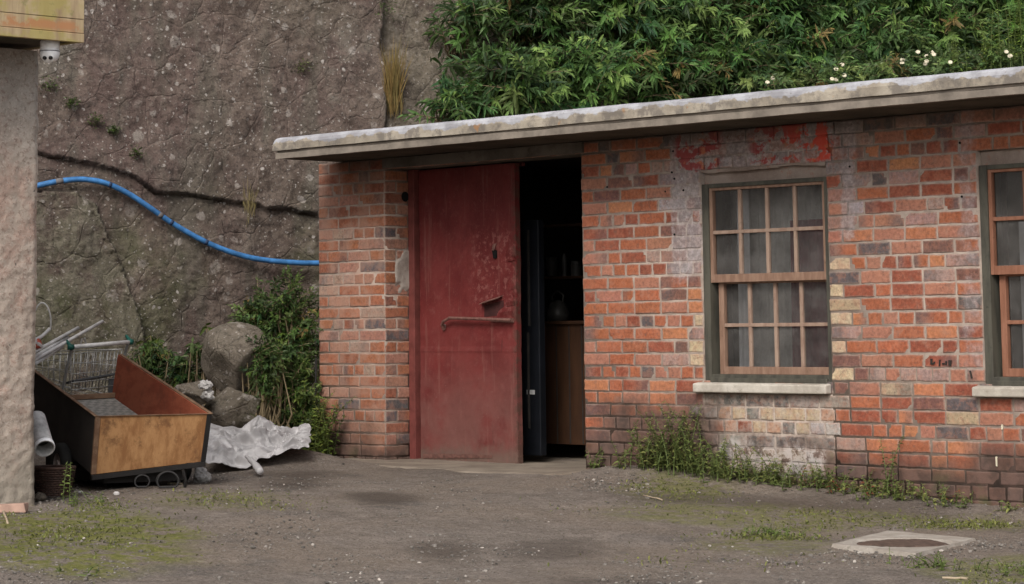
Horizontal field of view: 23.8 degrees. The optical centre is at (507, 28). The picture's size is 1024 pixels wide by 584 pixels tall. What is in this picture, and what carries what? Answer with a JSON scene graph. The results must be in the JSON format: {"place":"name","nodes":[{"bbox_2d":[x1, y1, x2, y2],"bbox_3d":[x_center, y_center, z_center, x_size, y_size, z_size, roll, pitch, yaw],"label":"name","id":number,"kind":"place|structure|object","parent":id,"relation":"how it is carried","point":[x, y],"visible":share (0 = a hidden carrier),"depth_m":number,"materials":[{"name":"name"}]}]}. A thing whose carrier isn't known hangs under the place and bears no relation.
{"place":"outdoors","nodes":[
{"label":"outdoors","id":0,"kind":"place"},
{"bbox_2d":[243,176,258,227],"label":"dry grass","id":1,"kind":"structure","parent":0,"point":[250,204],"depth_m":19.82,"materials":[{"name":"beige plant"}]},
{"bbox_2d":[0,410,1023,583],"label":"ground","id":2,"kind":"structure","parent":0,"point":[354,525],"depth_m":12.68,"materials":[{"name":"gravel"}]},
{"bbox_2d":[0,502,28,512],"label":"stone block","id":3,"kind":"structure","parent":2,"relation":"on","point":[16,507],"depth_m":13.53,"materials":[{"name":"stone"}]},
{"bbox_2d":[34,492,46,501],"bbox_3d":[-2.774,2.773,14.388,0.094,0.065,0.080,-1,-7,6],"label":"stone","id":4,"kind":"object","parent":2,"relation":"on","point":[39,496],"visible":0.69,"depth_m":14.36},
{"bbox_2d":[0,0,83,505],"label":"rendered building","id":5,"kind":"structure","parent":2,"relation":"on","point":[27,27],"depth_m":14.11,"materials":[{"name":"paint"}]},
{"bbox_2d":[39,40,59,62],"bbox_3d":[-2.661,0.133,14.136,0.121,0.134,0.119,6,-10,-44],"label":"security camera","id":6,"kind":"object","parent":5,"relation":"attached to","point":[49,51],"visible":1,"depth_m":14.09,"materials":[{"name":"white plastic"}]},
{"bbox_2d":[34,465,75,495],"bbox_3d":[-2.722,2.700,14.542,0.263,0.170,0.323,6,-10,-44],"label":"wicker basket","id":7,"kind":"object","parent":2,"relation":"on","point":[52,476],"visible":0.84,"depth_m":14.43,"materials":[{"name":"wicker"}]},
{"bbox_2d":[33,411,54,456],"bbox_3d":[-2.781,2.409,14.475,0.124,0.265,0.316,2,-7,-23],"label":"plastic pipe","id":8,"kind":"object","parent":7,"relation":"on","point":[44,445],"visible":0.84,"depth_m":14.42,"materials":[{"name":"plastic"}]},
{"bbox_2d":[58,461,72,501],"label":"upright weed","id":9,"kind":"object","parent":2,"relation":"on","point":[70,465],"visible":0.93,"depth_m":14.18,"materials":[{"name":"green plant"}]},
{"bbox_2d":[55,563,99,575],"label":"ground weed","id":10,"kind":"object","parent":2,"relation":"on","point":[60,570],"visible":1,"depth_m":10.97,"materials":[{"name":"green plant"}]},
{"bbox_2d":[68,490,104,506],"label":"ground weed","id":11,"kind":"object","parent":2,"relation":"on","point":[77,500],"visible":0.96,"depth_m":13.99,"materials":[{"name":"green plant"}]},
{"bbox_2d":[34,354,212,487],"bbox_3d":[-2.602,2.539,15.832,0.866,0.829,1.808,3,-8,-28],"label":"box trailer","id":12,"kind":"object","parent":2,"relation":"on","point":[139,420],"visible":0.77,"depth_m":15.25,"materials":[{"name":"brown wood"}]},
{"bbox_2d":[35,335,133,394],"bbox_3d":[-3.152,2.659,17.399,0.565,0.930,0.868,6,-10,-44],"label":"shopping trolley","id":13,"kind":"object","parent":12,"relation":"in","point":[72,347],"visible":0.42,"depth_m":17.21,"materials":[{"name":"grey metal"}]},
{"bbox_2d":[35,320,103,360],"bbox_3d":[-3.092,2.192,17.000,0.025,0.312,1.042,-3,-7,20],"label":"metal pole","id":14,"kind":"object","parent":13,"relation":"attached to","point":[56,347],"visible":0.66,"depth_m":17.06,"materials":[{"name":"metal"}]},
{"bbox_2d":[35,346,63,364],"bbox_3d":[-3.178,2.261,16.850,0.025,0.130,0.504,-2,-7,11],"label":"metal pole","id":15,"kind":"object","parent":14,"relation":"attached to","point":[47,356],"visible":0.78,"depth_m":16.80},
{"bbox_2d":[35,336,68,357],"bbox_3d":[-3.179,2.213,16.850,0.025,0.168,0.706,-2,-7,11],"label":"metal pole","id":16,"kind":"object","parent":14,"relation":"on","point":[51,346],"visible":0.66,"depth_m":16.89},
{"bbox_2d":[36,326,79,352],"bbox_3d":[-3.172,2.181,16.950,0.025,0.213,0.818,-3,-7,15],"label":"metal pole","id":17,"kind":"object","parent":16,"relation":"on","point":[60,337],"visible":0.66,"depth_m":17.03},
{"bbox_2d":[134,474,149,487],"bbox_3d":[-2.261,2.797,15.053,0.112,0.081,0.047,-1,-7,5],"label":"cable coil","id":18,"kind":"object","parent":12,"relation":"hanging from","point":[137,476],"visible":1,"depth_m":15.04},
{"bbox_2d":[128,335,180,381],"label":"fern bush","id":19,"kind":"object","parent":2,"relation":"on","point":[154,356],"visible":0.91,"depth_m":18.52,"materials":[{"name":"green plant"}]},
{"bbox_2d":[156,471,179,487],"bbox_3d":[-2.096,2.778,15.003,0.155,0.104,0.047,-1,-7,3],"label":"cable coil","id":20,"kind":"object","parent":2,"relation":"on","point":[163,472],"visible":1,"depth_m":14.99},
{"bbox_2d":[156,347,206,386],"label":"fern bush","id":21,"kind":"object","parent":2,"relation":"on","point":[182,366],"visible":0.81,"depth_m":18.51,"materials":[{"name":"green plant"}]},
{"bbox_2d":[184,323,215,404],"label":"fern bush","id":22,"kind":"object","parent":2,"relation":"on","point":[195,351],"visible":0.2,"depth_m":18.54,"materials":[{"name":"green plant"}]},
{"bbox_2d":[193,467,211,482],"bbox_3d":[-1.967,2.863,15.598,0.102,0.123,0.168,6,-10,-44],"label":"rock","id":23,"kind":"object","parent":2,"relation":"on","point":[202,474],"visible":0.91,"depth_m":15.56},
{"bbox_2d":[204,386,260,427],"bbox_3d":[-2.082,2.849,18.108,0.362,0.372,0.522,3,-8,-26],"label":"boulder","id":24,"kind":"object","parent":2,"relation":"on","point":[227,406],"visible":0.61,"depth_m":17.93,"materials":[{"name":"stone"}]},
{"bbox_2d":[174,381,213,404],"bbox_3d":[-2.341,2.712,17.984,0.316,0.218,0.386,6,-10,-44],"label":"boulder","id":25,"kind":"object","parent":24,"relation":"on","point":[192,391],"visible":0.42,"depth_m":17.88,"materials":[{"name":"stone"}]},
{"bbox_2d":[200,389,214,401],"bbox_3d":[-2.186,2.670,17.749,0.082,0.100,0.125,2,-7,-23],"label":"foam scrap","id":26,"kind":"object","parent":25,"relation":"on","point":[207,395],"visible":1,"depth_m":17.73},
{"bbox_2d":[198,380,212,389],"bbox_3d":[-2.203,2.598,17.750,0.072,0.079,0.141,6,-10,-44],"label":"foam scrap","id":27,"kind":"object","parent":26,"relation":"on","point":[205,385],"visible":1,"depth_m":17.73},
{"bbox_2d":[201,322,268,391],"bbox_3d":[-2.040,2.485,18.275,0.458,0.565,0.634,2,-7,-18],"label":"boulder","id":28,"kind":"object","parent":24,"relation":"on","point":[227,351],"visible":0.73,"depth_m":18.10,"materials":[{"name":"stone"}]},
{"bbox_2d":[226,275,271,394],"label":"leafy shrub","id":29,"kind":"object","parent":2,"relation":"on","point":[247,310],"visible":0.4,"depth_m":18.61,"materials":[{"name":"green plant"}]},
{"bbox_2d":[206,415,310,474],"bbox_3d":[-1.716,2.840,16.669,0.748,0.349,1.338,0,-7,-5],"label":"plastic sacking","id":30,"kind":"object","parent":2,"relation":"on","point":[251,442],"visible":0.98,"depth_m":16.77,"materials":[{"name":"plastic"}]},
{"bbox_2d":[238,331,294,426],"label":"leafy shrub","id":31,"kind":"object","parent":2,"relation":"on","point":[264,382],"visible":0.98,"depth_m":18.02,"materials":[{"name":"green plant"}]},
{"bbox_2d":[242,264,323,409],"bbox_3d":[-1.683,2.592,18.549,0.805,1.595,0.786,6,-10,-44],"label":"leafy shrub","id":32,"kind":"object","parent":2,"relation":"on","point":[288,325],"visible":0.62,"depth_m":18.49,"materials":[{"name":"green plant"}]},
{"bbox_2d":[270,343,329,448],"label":"leafy shrub","id":33,"kind":"object","parent":2,"relation":"on","point":[300,395],"visible":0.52,"depth_m":18.23,"materials":[{"name":"green plant"}]},
{"bbox_2d":[249,390,354,453],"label":"pier weed","id":34,"kind":"object","parent":2,"relation":"on","point":[321,442],"visible":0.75,"depth_m":18.03,"materials":[{"name":"green plant"}]},
{"bbox_2d":[345,458,589,474],"bbox_3d":[-0.361,3.066,17.010,0.960,0.094,2.800,6,-10,-44],"label":"concrete doorstep","id":35,"kind":"structure","parent":2,"relation":"on","point":[512,468],"depth_m":16.77,"materials":[{"name":"concrete"}]},
{"bbox_2d":[34,0,987,406],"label":"rock face","id":36,"kind":"object","parent":2,"relation":"on","point":[204,104],"visible":0.34,"depth_m":19.70},
{"bbox_2d":[41,74,60,93],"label":"rock tuft","id":37,"kind":"object","parent":36,"relation":"on","point":[50,86],"visible":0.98,"depth_m":19.22,"materials":[{"name":"green plant"}]},
{"bbox_2d":[63,96,80,108],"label":"rock tuft","id":38,"kind":"object","parent":36,"relation":"attached to","point":[71,100],"visible":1,"depth_m":19.30,"materials":[{"name":"green plant"}]},
{"bbox_2d":[87,112,104,128],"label":"rock tuft","id":39,"kind":"object","parent":36,"relation":"on","point":[97,119],"visible":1,"depth_m":19.35,"materials":[{"name":"green plant"}]},
{"bbox_2d":[37,176,318,265],"bbox_3d":[-2.555,1.555,19.542,2.882,0.710,0.123,3,-8,-25],"label":"water pipe","id":40,"kind":"object","parent":36,"relation":"attached to","point":[153,210],"visible":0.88,"depth_m":19.46,"materials":[{"name":"blue plastic"}]},
{"bbox_2d":[289,58,317,73],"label":"rock tuft","id":41,"kind":"object","parent":36,"relation":"on","point":[299,68],"visible":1,"depth_m":20.23,"materials":[{"name":"green plant"}]},
{"bbox_2d":[375,0,401,20],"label":"rock tuft","id":42,"kind":"object","parent":36,"relation":"attached to","point":[387,10],"visible":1,"depth_m":20.55,"materials":[{"name":"green plant"}]},
{"bbox_2d":[377,34,413,120],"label":"dry grass","id":43,"kind":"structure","parent":36,"relation":"on","point":[393,92],"depth_m":20.48,"materials":[{"name":"yellow plant"}]},
{"bbox_2d":[397,63,501,123],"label":"buddleia bush","id":44,"kind":"object","parent":36,"relation":"on","point":[452,106],"visible":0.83,"depth_m":19.98,"materials":[{"name":"green plant"}]},
{"bbox_2d":[420,0,526,80],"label":"buddleia bush","id":45,"kind":"object","parent":36,"relation":"on","point":[470,23],"visible":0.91,"depth_m":20.49,"materials":[{"name":"green plant"}]},
{"bbox_2d":[436,30,583,118],"bbox_3d":[0.038,0.536,20.339,1.324,1.116,1.255,-3,-7,16],"label":"buddleia bush","id":46,"kind":"object","parent":36,"relation":"on","point":[516,82],"visible":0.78,"depth_m":20.11,"materials":[{"name":"green plant"}]},
{"bbox_2d":[469,0,606,72],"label":"buddleia bush","id":47,"kind":"object","parent":36,"relation":"on","point":[533,17],"visible":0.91,"depth_m":20.66,"materials":[{"name":"green plant"}]},
{"bbox_2d":[509,27,658,111],"bbox_3d":[0.633,0.449,20.586,1.291,0.970,1.360,-1,-7,2],"label":"buddleia bush","id":48,"kind":"object","parent":36,"relation":"on","point":[604,76],"visible":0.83,"depth_m":20.32,"materials":[{"name":"green plant"}]},
{"bbox_2d":[557,0,697,55],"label":"buddleia bush","id":49,"kind":"object","parent":36,"relation":"on","point":[620,19],"visible":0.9,"depth_m":20.87,"materials":[{"name":"green plant"}]},
{"bbox_2d":[601,15,732,104],"bbox_3d":[1.280,0.431,20.981,1.187,1.054,1.273,1,-7,-10],"label":"buddleia bush","id":50,"kind":"object","parent":36,"relation":"on","point":[669,74],"visible":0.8,"depth_m":20.74,"materials":[{"name":"green plant"}]},
{"bbox_2d":[648,0,772,51],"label":"buddleia bush","id":51,"kind":"object","parent":36,"relation":"on","point":[709,13],"visible":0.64,"depth_m":21.15,"materials":[{"name":"green plant"}]},
{"bbox_2d":[677,3,806,97],"bbox_3d":[1.999,0.336,21.176,1.253,1.141,1.264,-2,-7,10],"label":"buddleia bush","id":52,"kind":"object","parent":36,"relation":"on","point":[740,56],"visible":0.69,"depth_m":21.01,"materials":[{"name":"green plant"}]},
{"bbox_2d":[710,0,839,53],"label":"buddleia bush","id":53,"kind":"object","parent":36,"relation":"on","point":[788,9],"visible":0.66,"depth_m":21.50,"materials":[{"name":"green plant"}]},
{"bbox_2d":[760,4,872,87],"bbox_3d":[2.662,0.308,21.549,1.156,1.097,1.241,6,-10,-44],"label":"buddleia bush","id":54,"kind":"object","parent":36,"relation":"on","point":[813,48],"visible":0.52,"depth_m":21.39,"materials":[{"name":"green plant"}]},
{"bbox_2d":[793,0,911,55],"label":"buddleia bush","id":55,"kind":"object","parent":36,"relation":"on","point":[837,16],"visible":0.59,"depth_m":21.91,"materials":[{"name":"green plant"}]},
{"bbox_2d":[825,5,943,80],"bbox_3d":[3.349,0.222,21.926,1.224,0.892,1.137,-1,-7,1],"label":"buddleia bush","id":56,"kind":"object","parent":36,"relation":"on","point":[881,44],"visible":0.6,"depth_m":21.76,"materials":[{"name":"green plant"}]},
{"bbox_2d":[866,0,980,50],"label":"buddleia bush","id":57,"kind":"object","parent":36,"relation":"on","point":[916,6],"visible":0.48,"depth_m":22.37,"materials":[{"name":"green plant"}]},
{"bbox_2d":[886,0,1017,70],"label":"buddleia bush","id":58,"kind":"object","parent":36,"relation":"on","point":[962,27],"visible":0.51,"depth_m":22.19,"materials":[{"name":"green plant"}]},
{"bbox_2d":[929,0,1023,37],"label":"buddleia bush","id":59,"kind":"object","parent":36,"relation":"on","point":[992,3],"visible":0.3,"depth_m":22.66,"materials":[{"name":"green plant"}]},
{"bbox_2d":[957,0,1023,59],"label":"buddleia bush","id":60,"kind":"object","parent":36,"relation":"on","point":[1004,20],"visible":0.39,"depth_m":22.55,"materials":[{"name":"green plant"}]},
{"bbox_2d":[0,469,1023,583],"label":"moss","id":61,"kind":"object","parent":2,"relation":"on","point":[771,537],"visible":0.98,"depth_m":13.06,"materials":[{"name":"green plant"}]},
{"bbox_2d":[585,447,604,468],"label":"wall weed","id":62,"kind":"object","parent":2,"relation":"on","point":[594,465],"depth_m":16.15,"materials":[{"name":"green plant"}]},
{"bbox_2d":[611,441,633,468],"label":"wall weed","id":63,"kind":"object","parent":2,"relation":"on","point":[622,461],"depth_m":15.93,"materials":[{"name":"green plant"}]},
{"bbox_2d":[629,418,652,468],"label":"wall weed","id":64,"kind":"object","parent":2,"relation":"on","point":[635,439],"depth_m":15.81,"materials":[{"name":"green plant"}]},
{"bbox_2d":[272,66,1023,507],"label":"brick building","id":65,"kind":"structure","parent":2,"relation":"on","point":[830,276],"depth_m":15.73,"materials":[{"name":"brick"}]},
{"bbox_2d":[314,358,316,441],"bbox_3d":[-1.442,2.805,18.260,0.016,0.665,0.057,-2,-7,11],"label":"downpipe","id":66,"kind":"object","parent":65,"relation":"attached to","point":[315,382],"visible":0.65,"depth_m":18.29,"materials":[{"name":"black metal"}]},
{"bbox_2d":[419,163,522,463],"bbox_3d":[-0.293,2.056,17.583,0.116,2.116,1.077,5,-9,-41],"label":"door","id":67,"kind":"structure","parent":65,"relation":"in","point":[471,379],"depth_m":17.55,"materials":[{"name":"red paint"}]},
{"bbox_2d":[520,220,546,455],"bbox_3d":[0.149,2.215,17.479,0.068,1.673,0.280,6,-10,-44],"label":"metal cabinet","id":68,"kind":"object","parent":65,"relation":"in","point":[533,339],"visible":0.67,"depth_m":17.41,"materials":[{"name":"metal"}]},
{"bbox_2d":[544,223,582,278],"bbox_3d":[0.568,1.677,18.348,0.300,0.411,0.549,6,-10,-44],"label":"wall shelf","id":69,"kind":"object","parent":65,"relation":"attached to","point":[574,225],"depth_m":18.32,"materials":[{"name":"brown wood"}]},
{"bbox_2d":[546,257,556,275],"bbox_3d":[0.335,1.808,18.501,0.086,0.141,0.086,6,-10,-44],"label":"paint tin","id":70,"kind":"object","parent":69,"relation":"on","point":[551,266],"visible":0.98,"depth_m":18.47,"materials":[{"name":"metal"}]},
{"bbox_2d":[562,254,566,275],"bbox_3d":[0.430,1.785,18.406,0.038,0.169,0.038,6,-10,-44],"label":"bottle","id":71,"kind":"object","parent":69,"relation":"on","point":[564,265],"visible":1,"depth_m":18.39,"materials":[{"name":"metal"}]},
{"bbox_2d":[571,261,580,275],"bbox_3d":[0.515,1.804,18.317,0.077,0.113,0.077,6,-10,-44],"label":"paint tin","id":72,"kind":"object","parent":69,"relation":"on","point":[575,268],"visible":0.99,"depth_m":18.29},
{"bbox_2d":[545,321,585,444],"bbox_3d":[0.630,2.591,17.870,0.520,0.891,0.577,6,-10,-44],"label":"wooden counter","id":73,"kind":"object","parent":65,"relation":"in","point":[565,382],"visible":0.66,"depth_m":17.75,"materials":[{"name":"brown wood"}]},
{"bbox_2d":[547,290,568,320],"bbox_3d":[0.373,2.046,18.006,0.170,0.227,0.167,6,-10,-44],"label":"kettle","id":74,"kind":"object","parent":73,"relation":"on","point":[557,310],"visible":1,"depth_m":17.94,"materials":[{"name":"metal"}]},
{"bbox_2d":[693,164,831,393],"bbox_3d":[1.705,1.595,15.468,0.407,1.417,1.085,6,-10,-44],"label":"window","id":75,"kind":"structure","parent":65,"relation":"in","point":[782,279],"depth_m":15.54,"materials":[{"name":"brown paint"}]},
{"bbox_2d":[972,149,1023,397],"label":"window","id":76,"kind":"structure","parent":65,"relation":"in","point":[1006,381],"depth_m":14.16,"materials":[{"name":"brown paint"}]},
{"bbox_2d":[627,431,709,471],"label":"wall weed","id":77,"kind":"object","parent":2,"relation":"on","point":[642,464],"depth_m":15.72,"materials":[{"name":"green plant"}]},
{"bbox_2d":[623,403,726,474],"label":"wall weed","id":78,"kind":"object","parent":2,"relation":"on","point":[675,452],"depth_m":15.63,"materials":[{"name":"green plant"}]},
{"bbox_2d":[662,401,702,473],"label":"wall weed","id":79,"kind":"object","parent":2,"relation":"on","point":[686,440],"depth_m":15.51,"materials":[{"name":"green plant"}]},
{"bbox_2d":[675,438,742,476],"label":"wall weed","id":80,"kind":"object","parent":2,"relation":"on","point":[697,460],"depth_m":15.42,"materials":[{"name":"green plant"}]},
{"bbox_2d":[681,443,758,482],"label":"wall weed","id":81,"kind":"object","parent":2,"relation":"on","point":[714,472],"depth_m":15.22,"materials":[{"name":"green plant"}]},
{"bbox_2d":[716,459,788,484],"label":"wall weed","id":82,"kind":"object","parent":2,"relation":"on","point":[747,476],"depth_m":15.15,"materials":[{"name":"green plant"}]},
{"bbox_2d":[715,458,793,487],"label":"wall weed","id":83,"kind":"object","parent":2,"relation":"on","point":[758,477],"depth_m":15.08,"materials":[{"name":"green plant"}]},
{"bbox_2d":[753,448,782,480],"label":"wall weed","id":84,"kind":"object","parent":2,"relation":"on","point":[761,458],"depth_m":15.06,"materials":[{"name":"green plant"}]},
{"bbox_2d":[742,524,817,539],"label":"ground weed","id":85,"kind":"object","parent":2,"relation":"on","point":[772,532],"visible":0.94,"depth_m":12.72,"materials":[{"name":"green plant"}]},
{"bbox_2d":[750,468,815,490],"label":"wall weed","id":86,"kind":"object","parent":2,"relation":"on","point":[776,480],"depth_m":14.92,"materials":[{"name":"green plant"}]},
{"bbox_2d":[790,461,855,491],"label":"wall weed","id":87,"kind":"object","parent":2,"relation":"on","point":[820,484],"depth_m":14.77,"materials":[{"name":"green plant"}]},
{"bbox_2d":[802,470,886,495],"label":"wall weed","id":88,"kind":"object","parent":2,"relation":"on","point":[867,486],"depth_m":14.59,"materials":[{"name":"green plant"}]},
{"bbox_2d":[838,476,892,498],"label":"wall weed","id":89,"kind":"object","parent":2,"relation":"on","point":[870,488],"depth_m":14.50,"materials":[{"name":"green plant"}]},
{"bbox_2d":[848,480,929,500],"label":"wall weed","id":90,"kind":"object","parent":2,"relation":"on","point":[902,493],"depth_m":14.27,"materials":[{"name":"green plant"}]},
{"bbox_2d":[878,436,903,497],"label":"wall weed","id":91,"kind":"object","parent":2,"relation":"on","point":[889,472],"depth_m":14.36,"materials":[{"name":"green plant"}]},
{"bbox_2d":[831,531,975,556],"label":"drain slab","id":92,"kind":"structure","parent":2,"relation":"on","point":[900,543],"depth_m":12.03,"materials":[{"name":"concrete"}]},
{"bbox_2d":[886,547,945,568],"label":"ground weed","id":93,"kind":"object","parent":2,"relation":"on","point":[935,563],"visible":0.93,"depth_m":10.99,"materials":[{"name":"green plant"}]},
{"bbox_2d":[892,480,960,506],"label":"wall weed","id":94,"kind":"object","parent":2,"relation":"on","point":[942,496],"depth_m":14.17,"materials":[{"name":"green plant"}]},
{"bbox_2d":[919,490,972,507],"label":"wall weed","id":95,"kind":"object","parent":2,"relation":"on","point":[963,500],"depth_m":14.07,"materials":[{"name":"green plant"}]},
{"bbox_2d":[907,552,1015,570],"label":"ground weed","id":96,"kind":"object","parent":2,"relation":"on","point":[941,564],"visible":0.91,"depth_m":10.87,"materials":[{"name":"green plant"}]},
{"bbox_2d":[983,558,1023,576],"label":"ground weed","id":97,"kind":"object","parent":2,"relation":"on","point":[1007,573],"visible":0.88,"depth_m":10.60,"materials":[{"name":"green plant"}]},
{"bbox_2d":[994,500,1020,512],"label":"wall weed","id":98,"kind":"object","parent":2,"relation":"on","point":[1008,506],"depth_m":13.77,"materials":[{"name":"green plant"}]},
{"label":"bank terrain","id":99,"kind":"structure","parent":0,"visible":0},
{"bbox_2d":[727,64,804,93],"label":"bush","id":100,"kind":"object","parent":99,"relation":"on","point":[754,81],"visible":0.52,"depth_m":20.74,"materials":[{"name":"green plant"}]},
{"bbox_2d":[789,54,861,86],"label":"bush","id":101,"kind":"object","parent":99,"relation":"on","point":[814,77],"visible":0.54,"depth_m":20.75,"materials":[{"name":"green plant"}]},
{"bbox_2d":[848,51,931,80],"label":"bush","id":102,"kind":"object","parent":99,"relation":"on","point":[884,69],"visible":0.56,"depth_m":20.76,"materials":[{"name":"green plant"}]},
{"bbox_2d":[761,38,1021,89],"bbox_3d":[3.194,0.304,20.082,2.194,0.455,0.411,-1,-7,0],"label":"flowering plant","id":103,"kind":"object","parent":99,"relation":"on","point":[833,79],"visible":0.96,"depth_m":20.13,"materials":[{"name":"beige plant"}]},
{"bbox_2d":[905,43,982,75],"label":"bush","id":104,"kind":"object","parent":99,"relation":"on","point":[942,64],"visible":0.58,"depth_m":20.72,"materials":[{"name":"green plant"}]},
{"bbox_2d":[949,33,971,72],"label":"goldenrod plant","id":105,"kind":"object","parent":99,"relation":"on","point":[954,56],"visible":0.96,"depth_m":20.62,"materials":[{"name":"green plant"}]},
{"bbox_2d":[977,12,996,69],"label":"goldenrod plant","id":106,"kind":"object","parent":99,"relation":"on","point":[984,46],"visible":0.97,"depth_m":20.64,"materials":[{"name":"green plant"}]},
{"bbox_2d":[955,40,1023,70],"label":"bush","id":107,"kind":"object","parent":99,"relation":"on","point":[975,57],"visible":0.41,"depth_m":20.72,"materials":[{"name":"green plant"}]},
{"bbox_2d":[994,4,1017,66],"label":"goldenrod plant","id":108,"kind":"object","parent":99,"relation":"on","point":[999,40],"visible":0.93,"depth_m":20.59,"materials":[{"name":"green plant"}]},
{"bbox_2d":[1010,0,1023,66],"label":"goldenrod plant","id":109,"kind":"object","parent":99,"relation":"on","point":[1020,24],"visible":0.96,"depth_m":20.63,"materials":[{"name":"green plant"}]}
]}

